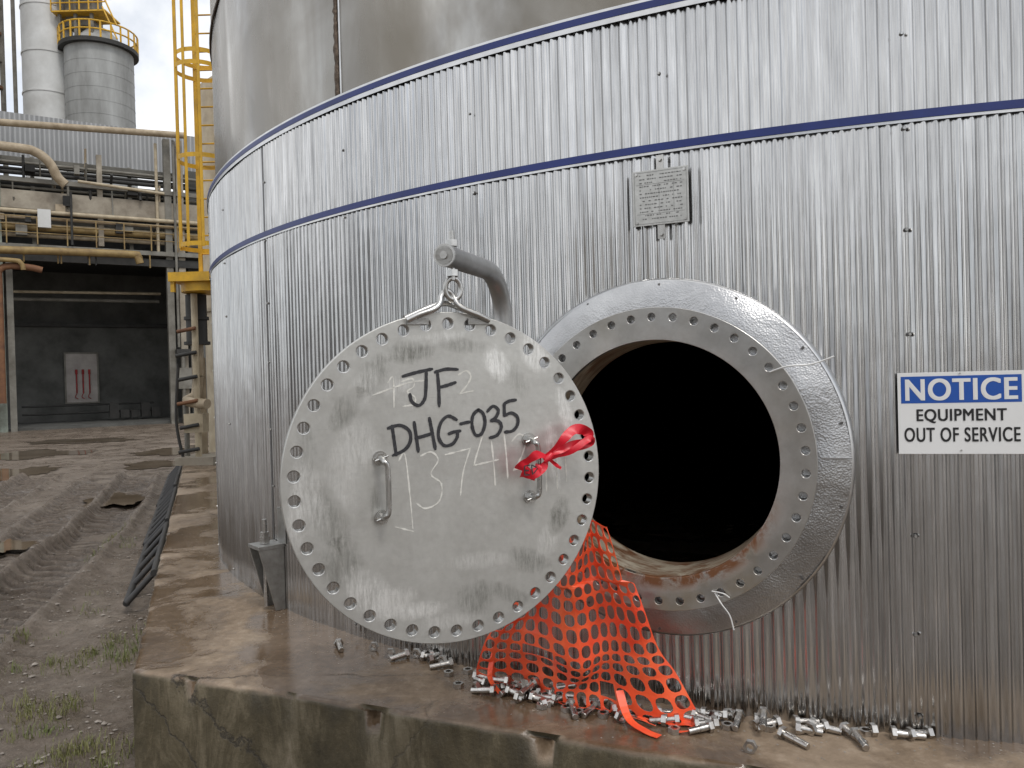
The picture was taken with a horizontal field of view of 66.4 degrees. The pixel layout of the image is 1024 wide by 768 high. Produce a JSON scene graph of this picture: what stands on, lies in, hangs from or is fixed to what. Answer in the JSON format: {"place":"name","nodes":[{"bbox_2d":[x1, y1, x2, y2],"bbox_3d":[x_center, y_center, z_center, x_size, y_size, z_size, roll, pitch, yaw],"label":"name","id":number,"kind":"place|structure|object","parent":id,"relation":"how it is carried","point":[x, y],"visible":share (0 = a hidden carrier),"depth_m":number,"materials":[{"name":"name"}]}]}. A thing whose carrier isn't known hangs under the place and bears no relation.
{"place":"outdoors","nodes":[
{"label":"outdoors","id":0,"kind":"place"},
{"bbox_2d":[0,470,180,767],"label":"muddy ground","id":1,"kind":"structure","parent":0,"point":[16,573],"depth_m":6.25,"materials":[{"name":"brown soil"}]},
{"bbox_2d":[0,519,144,767],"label":"grass","id":2,"kind":"structure","parent":1,"relation":"on","point":[68,749],"depth_m":4.21,"materials":[{"name":"green plant"}]},
{"bbox_2d":[123,466,181,606],"bbox_3d":[-4.584,1.569,10.329,0.296,0.316,9.277,-2,1,-22],"label":"cable tray","id":3,"kind":"object","parent":1,"relation":"on","point":[154,541],"visible":0.92,"depth_m":7.85,"materials":[{"name":"black metal"}]},
{"bbox_2d":[5,209,191,431],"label":"bay interior","id":4,"kind":"object","parent":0,"point":[77,375],"visible":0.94,"depth_m":41.28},
{"bbox_2d":[0,423,208,638],"bbox_3d":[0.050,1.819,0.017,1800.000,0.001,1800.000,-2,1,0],"label":"yard ground","id":5,"kind":"structure","parent":0,"point":[109,459],"depth_m":22.13,"materials":[{"name":"grey concrete"}]},
{"bbox_2d":[0,0,8,175],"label":"process tower","id":6,"kind":"structure","parent":5,"relation":"on","point":[3,79],"depth_m":57.79,"materials":[{"name":"grey metal"}]},
{"bbox_2d":[10,0,73,179],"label":"white process column","id":7,"kind":"structure","parent":5,"relation":"on","point":[43,83],"depth_m":58.15,"materials":[{"name":"white metal"}]},
{"bbox_2d":[0,438,184,552],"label":"puddles","id":8,"kind":"object","parent":5,"relation":"on","point":[119,498],"visible":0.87,"depth_m":18.37,"materials":[{"name":"liquid"}]},
{"bbox_2d":[50,0,138,187],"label":"silo","id":9,"kind":"object","parent":5,"relation":"on","point":[100,62],"visible":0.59,"depth_m":57.93,"materials":[{"name":"metal"}]},
{"bbox_2d":[0,139,189,432],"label":"columns","id":10,"kind":"structure","parent":5,"relation":"on","point":[169,298],"depth_m":37.53,"materials":[{"name":"grey metal"}]},
{"bbox_2d":[0,119,197,403],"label":"pipework","id":11,"kind":"object","parent":5,"relation":"on","point":[55,174],"visible":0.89,"depth_m":35.55,"materials":[{"name":"beige paint"}]},
{"bbox_2d":[0,171,207,412],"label":"bay walls","id":12,"kind":"structure","parent":5,"relation":"on","point":[52,276],"depth_m":41.51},
{"bbox_2d":[0,111,195,174],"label":"sheet cladding and roof","id":13,"kind":"structure","parent":12,"relation":"on","point":[126,151],"depth_m":37.85,"materials":[{"name":"grey paint"}]},
{"bbox_2d":[0,155,198,268],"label":"beams and walkway","id":14,"kind":"structure","parent":12,"relation":"attached to","point":[27,199],"depth_m":35.97,"materials":[{"name":"metal"}]},
{"bbox_2d":[0,214,202,252],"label":"railing","id":15,"kind":"object","parent":14,"relation":"on","point":[96,229],"visible":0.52,"depth_m":35.67,"materials":[{"name":"metal"}]},
{"bbox_2d":[132,443,1023,767],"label":"concrete pad","id":16,"kind":"object","parent":5,"relation":"on","point":[250,695],"visible":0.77,"depth_m":3.32,"materials":[{"name":"concrete"}]},
{"bbox_2d":[175,293,215,465],"bbox_3d":[-5.037,-0.081,12.649,0.665,2.700,0.900,-2,1,0],"label":"pipe stand","id":17,"kind":"object","parent":16,"relation":"on","point":[196,318],"visible":1,"depth_m":12.38,"materials":[{"name":"beige paint"}]},
{"bbox_2d":[168,0,214,294],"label":"caged ladder","id":18,"kind":"object","parent":17,"relation":"on","point":[198,282],"visible":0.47,"depth_m":12.18,"materials":[{"name":"yellow metal"}]},
{"bbox_2d":[200,76,215,451],"bbox_3d":[-4.681,-2.154,13.879,1.580,6.800,1.580,-2,1,0],"label":"cream vessel","id":19,"kind":"object","parent":16,"relation":"on","point":[207,116],"visible":0.02,"depth_m":13.32,"materials":[{"name":"paint"}]},
{"bbox_2d":[248,507,285,610],"bbox_3d":[-1.348,0.966,4.315,0.146,0.558,0.180,-2,1,-40],"label":"anchor chair","id":20,"kind":"object","parent":16,"relation":"on","point":[267,554],"visible":0.97,"depth_m":4.30,"materials":[{"name":"metal"}]},
{"bbox_2d":[476,520,695,737],"bbox_3d":[0.227,0.855,2.901,0.975,0.716,0.244,-1,1,27],"label":"orange safety net","id":21,"kind":"object","parent":16,"relation":"on","point":[623,706],"visible":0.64,"depth_m":2.84,"materials":[{"name":"orange plastic"}]},
{"bbox_2d":[151,531,1021,764],"bbox_3d":[-0.534,1.227,3.986,6.777,0.005,1.505,-1,1,42],"label":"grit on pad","id":22,"kind":"object","parent":16,"relation":"on","point":[513,677],"visible":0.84,"depth_m":3.36,"materials":[{"name":"gravel"}]},
{"bbox_2d":[207,0,1023,743],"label":"storage tank","id":23,"kind":"object","parent":16,"relation":"on","point":[857,188],"visible":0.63,"depth_m":2.89,"materials":[{"name":"silver metal"}]},
{"bbox_2d":[433,230,511,342],"bbox_3d":[-0.075,-0.142,2.800,0.132,0.695,0.833,-1,1,14],"label":"davit arm","id":24,"kind":"object","parent":23,"relation":"attached to","point":[451,256],"visible":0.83,"depth_m":2.58},
{"bbox_2d":[279,288,598,643],"bbox_3d":[-0.177,0.257,2.441,1.046,1.122,0.148,-2,1,-22],"label":"manhole cover","id":25,"kind":"object","parent":24,"relation":"hanging from","point":[441,484],"visible":1,"depth_m":2.46,"materials":[{"name":"silver metal"}]},
{"bbox_2d":[632,154,688,238],"bbox_3d":[0.550,-0.695,2.898,0.210,0.310,0.015,-1,1,25],"label":"nameplate","id":26,"kind":"object","parent":23,"relation":"attached to","point":[660,196],"visible":1,"depth_m":2.90,"materials":[{"name":"metal"}]},
{"bbox_2d":[537,278,855,635],"bbox_3d":[0.562,0.266,2.902,1.320,1.320,0.298,-1,1,25],"label":"manhole","id":27,"kind":"object","parent":23,"relation":"attached to","point":[780,556],"visible":0.72,"depth_m":2.69,"materials":[{"name":"metal"}]},
{"bbox_2d":[897,370,1023,453],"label":"notice sign","id":28,"kind":"object","parent":23,"relation":"attached to","point":[974,412],"visible":1,"depth_m":2.58,"materials":[{"name":"white metal"}]},
{"bbox_2d":[334,638,934,753],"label":"scattered bolts and nuts","id":29,"kind":"object","parent":16,"relation":"on","point":[703,719],"visible":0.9,"depth_m":2.79,"materials":[{"name":"metal"}]},
{"bbox_2d":[0,0,211,192],"label":"sky","id":30,"kind":"structure","parent":0,"point":[150,21],"materials":[{"name":"white"}]}
]}

